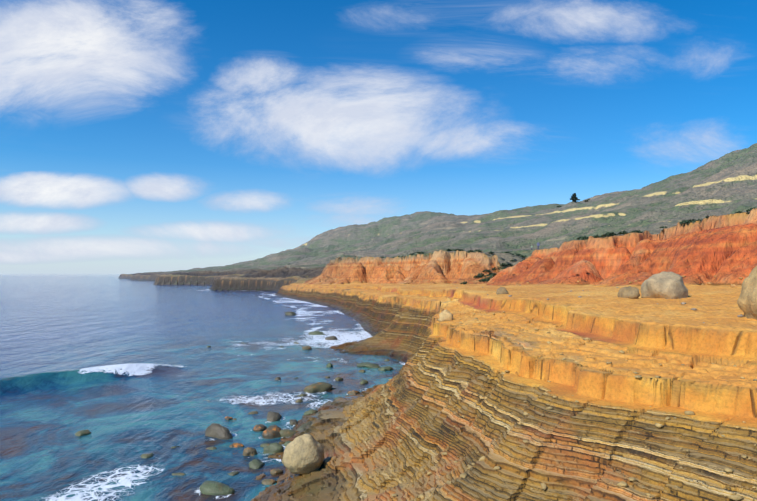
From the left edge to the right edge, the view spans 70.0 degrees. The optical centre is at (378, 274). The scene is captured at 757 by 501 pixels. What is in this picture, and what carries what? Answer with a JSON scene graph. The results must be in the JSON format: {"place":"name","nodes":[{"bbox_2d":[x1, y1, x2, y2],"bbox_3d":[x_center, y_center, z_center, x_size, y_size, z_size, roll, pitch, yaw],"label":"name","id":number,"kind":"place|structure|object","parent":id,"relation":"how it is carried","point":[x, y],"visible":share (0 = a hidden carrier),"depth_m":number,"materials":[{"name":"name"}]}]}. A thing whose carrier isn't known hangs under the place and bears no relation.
{"place":"outdoors","nodes":[
{"label":"outdoors","id":0,"kind":"place"},
{"bbox_2d":[0,274,404,500],"bbox_3d":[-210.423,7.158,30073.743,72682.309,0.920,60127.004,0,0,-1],"label":"sea water","id":1,"kind":"structure","parent":0,"point":[127,373],"depth_m":37.86,"materials":[{"name":"blue liquid"}]},
{"bbox_2d":[228,471,238,475],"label":"tide rock","id":2,"kind":"object","parent":1,"relation":"on","point":[233,473],"visible":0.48,"depth_m":20.29,"materials":[{"name":"grey stone"}]},
{"bbox_2d":[229,443,243,447],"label":"tide rock","id":3,"kind":"object","parent":1,"relation":"on","point":[234,445],"visible":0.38,"depth_m":23.52,"materials":[{"name":"orange stone"}]},
{"bbox_2d":[253,424,266,431],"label":"tide rock","id":4,"kind":"object","parent":1,"relation":"in","point":[259,427],"visible":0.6,"depth_m":25.93,"materials":[{"name":"stone"}]},
{"bbox_2d":[357,362,379,367],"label":"tide rock","id":5,"kind":"object","parent":1,"relation":"in","point":[367,364],"visible":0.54,"depth_m":43.66,"materials":[{"name":"stone"}]},
{"bbox_2d":[0,0,756,273],"label":"sky","id":6,"kind":"structure","parent":0,"point":[137,136],"materials":[{"name":"blue"}]},
{"bbox_2d":[118,143,756,500],"bbox_3d":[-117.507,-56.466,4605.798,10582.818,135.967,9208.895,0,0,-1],"label":"coast terrain","id":7,"kind":"structure","parent":0,"point":[570,444],"depth_m":20.10,"materials":[{"name":"brown stone"}]},
{"bbox_2d":[5,342,389,474],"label":"rocks","id":8,"kind":"object","parent":7,"relation":"on","point":[87,432],"visible":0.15,"depth_m":25.19,"materials":[{"name":"stone"}]},
{"bbox_2d":[200,481,234,494],"bbox_3d":[-5.591,7.529,18.762,1.331,0.547,0.780,0,0,16],"label":"tide rock","id":9,"kind":"object","parent":7,"relation":"on","point":[212,488],"visible":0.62,"depth_m":18.55,"materials":[{"name":"green stone"}]},
{"bbox_2d":[205,423,232,439],"bbox_3d":[-7.379,7.421,25.150,1.695,0.925,0.832,0,0,37],"label":"tide rock","id":10,"kind":"object","parent":7,"relation":"on","point":[216,430],"visible":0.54,"depth_m":24.86,"materials":[{"name":"grey stone"}]},
{"bbox_2d":[243,447,256,455],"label":"tide rock","id":11,"kind":"object","parent":7,"relation":"on","point":[249,451],"visible":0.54,"depth_m":22.44,"materials":[{"name":"stone"}]},
{"bbox_2d":[249,459,264,468],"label":"tide rock","id":12,"kind":"object","parent":7,"relation":"on","point":[256,464],"visible":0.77,"depth_m":21.05,"materials":[{"name":"stone"}]},
{"bbox_2d":[261,479,275,484],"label":"tide rock","id":13,"kind":"object","parent":7,"relation":"on","point":[268,481],"visible":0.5,"depth_m":19.37,"materials":[{"name":"beige stone"}]},
{"bbox_2d":[262,425,280,438],"bbox_3d":[-4.946,7.465,25.081,0.990,0.836,0.926,0,0,-25],"label":"tide rock","id":14,"kind":"object","parent":7,"relation":"on","point":[271,432],"visible":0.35,"depth_m":24.84,"materials":[{"name":"brown stone"}]},
{"bbox_2d":[263,442,283,453],"bbox_3d":[-4.470,7.486,22.889,0.935,0.687,0.750,0,0,-9],"label":"tide rock","id":15,"kind":"object","parent":7,"relation":"on","point":[273,448],"visible":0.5,"depth_m":22.72,"materials":[{"name":"green stone"}]},
{"bbox_2d":[267,411,281,421],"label":"tide rock","id":16,"kind":"object","parent":7,"relation":"on","point":[273,416],"visible":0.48,"depth_m":27.79,"materials":[{"name":"grey stone"}]},
{"bbox_2d":[270,468,282,474],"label":"tide rock","id":17,"kind":"object","parent":7,"relation":"on","point":[278,471],"visible":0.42,"depth_m":20.32,"materials":[{"name":"brown stone"}]},
{"bbox_2d":[279,429,297,436],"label":"tide rock","id":18,"kind":"object","parent":7,"relation":"on","point":[287,433],"visible":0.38,"depth_m":25.00,"materials":[{"name":"grey stone"}]},
{"bbox_2d":[285,312,295,314],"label":"tide rock","id":19,"kind":"object","parent":7,"relation":"on","point":[289,313],"visible":0.44,"depth_m":98.89,"materials":[{"name":"grey stone"}]},
{"bbox_2d":[289,419,296,424],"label":"tide rock","id":20,"kind":"object","parent":7,"relation":"on","point":[293,422],"visible":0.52,"depth_m":27.00,"materials":[{"name":"grey stone"}]},
{"bbox_2d":[282,434,323,473],"bbox_3d":[-2.687,6.444,19.464,1.530,1.354,1.358,0,0,-24],"label":"boulder","id":21,"kind":"object","parent":7,"relation":"on","point":[303,453],"visible":1,"depth_m":19.01,"materials":[{"name":"beige stone"}]},
{"bbox_2d":[297,422,311,430],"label":"tide rock","id":22,"kind":"object","parent":7,"relation":"on","point":[301,427],"visible":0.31,"depth_m":25.51,"materials":[{"name":"grey stone"}]},
{"bbox_2d":[302,346,311,349],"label":"tide rock","id":23,"kind":"object","parent":7,"relation":"on","point":[306,348],"visible":0.52,"depth_m":53.91,"materials":[{"name":"grey stone"}]},
{"bbox_2d":[304,409,317,414],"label":"tide rock","id":24,"kind":"object","parent":7,"relation":"on","point":[310,411],"visible":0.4,"depth_m":28.91,"materials":[{"name":"stone"}]},
{"bbox_2d":[308,331,324,334],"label":"tide rock","id":25,"kind":"object","parent":7,"relation":"on","point":[316,333],"visible":0.44,"depth_m":66.96,"materials":[{"name":"stone"}]},
{"bbox_2d":[304,382,331,392],"bbox_3d":[-3.848,7.508,34.926,1.997,0.993,1.124,0,0,-40],"label":"tide rock","id":26,"kind":"object","parent":7,"relation":"on","point":[319,387],"visible":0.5,"depth_m":34.53,"materials":[{"name":"stone"}]},
{"bbox_2d":[325,336,337,339],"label":"tide rock","id":27,"kind":"object","parent":7,"relation":"on","point":[331,338],"visible":0.6,"depth_m":61.83,"materials":[{"name":"grey stone"}]},
{"bbox_2d":[347,390,359,394],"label":"tide rock","id":28,"kind":"object","parent":7,"relation":"on","point":[354,392],"visible":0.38,"depth_m":33.80,"materials":[{"name":"brown stone"}]},
{"bbox_2d":[378,366,392,370],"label":"tide rock","id":29,"kind":"object","parent":7,"relation":"on","point":[387,368],"visible":0.46,"depth_m":42.17,"materials":[{"name":"stone"}]},
{"bbox_2d":[438,309,452,321],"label":"boulder","id":30,"kind":"object","parent":7,"relation":"on","point":[446,315],"visible":0.83,"depth_m":29.24,"materials":[{"name":"beige stone"}]},
{"bbox_2d":[496,287,508,294],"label":"boulder","id":31,"kind":"object","parent":7,"relation":"on","point":[501,290],"visible":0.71,"depth_m":36.91,"materials":[{"name":"beige stone"}]},
{"bbox_2d":[334,307,756,500],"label":"stones","id":32,"kind":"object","parent":7,"relation":"on","point":[625,484],"visible":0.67,"depth_m":12.99,"materials":[{"name":"brown stone"}]},
{"bbox_2d":[348,276,742,287],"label":"bluff toe blocks","id":33,"kind":"structure","parent":7,"relation":"on","point":[732,285],"depth_m":58.02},
{"bbox_2d":[355,207,755,283],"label":"coastal shrubs","id":34,"kind":"object","parent":7,"relation":"on","point":[492,274],"visible":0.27,"depth_m":111.49,"materials":[{"name":"green plant"}]},
{"bbox_2d":[570,193,579,201],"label":"ridge tree","id":35,"kind":"object","parent":7,"relation":"on","point":[573,197],"visible":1,"depth_m":577.22,"materials":[{"name":"green plant"}]},
{"bbox_2d":[413,285,744,322],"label":"stones","id":36,"kind":"object","parent":7,"relation":"on","point":[740,315],"visible":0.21,"depth_m":20.69,"materials":[{"name":"grey stone"}]},
{"bbox_2d":[617,286,639,298],"bbox_3d":[10.982,0.852,23.738,0.781,0.651,1.056,0,0,8],"label":"boulder","id":37,"kind":"object","parent":7,"relation":"on","point":[630,292],"visible":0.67,"depth_m":23.45,"materials":[{"name":"beige stone"}]},
{"bbox_2d":[641,271,687,298],"bbox_3d":[12.524,0.604,23.724,1.766,1.454,1.680,0,0,-42],"label":"boulder","id":38,"kind":"object","parent":7,"relation":"on","point":[667,285],"visible":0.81,"depth_m":23.21,"materials":[{"name":"beige stone"}]},
{"bbox_2d":[737,266,756,319],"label":"boulder","id":39,"kind":"object","parent":7,"relation":"on","point":[747,301],"visible":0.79,"depth_m":16.77,"materials":[{"name":"beige stone"}]}
]}

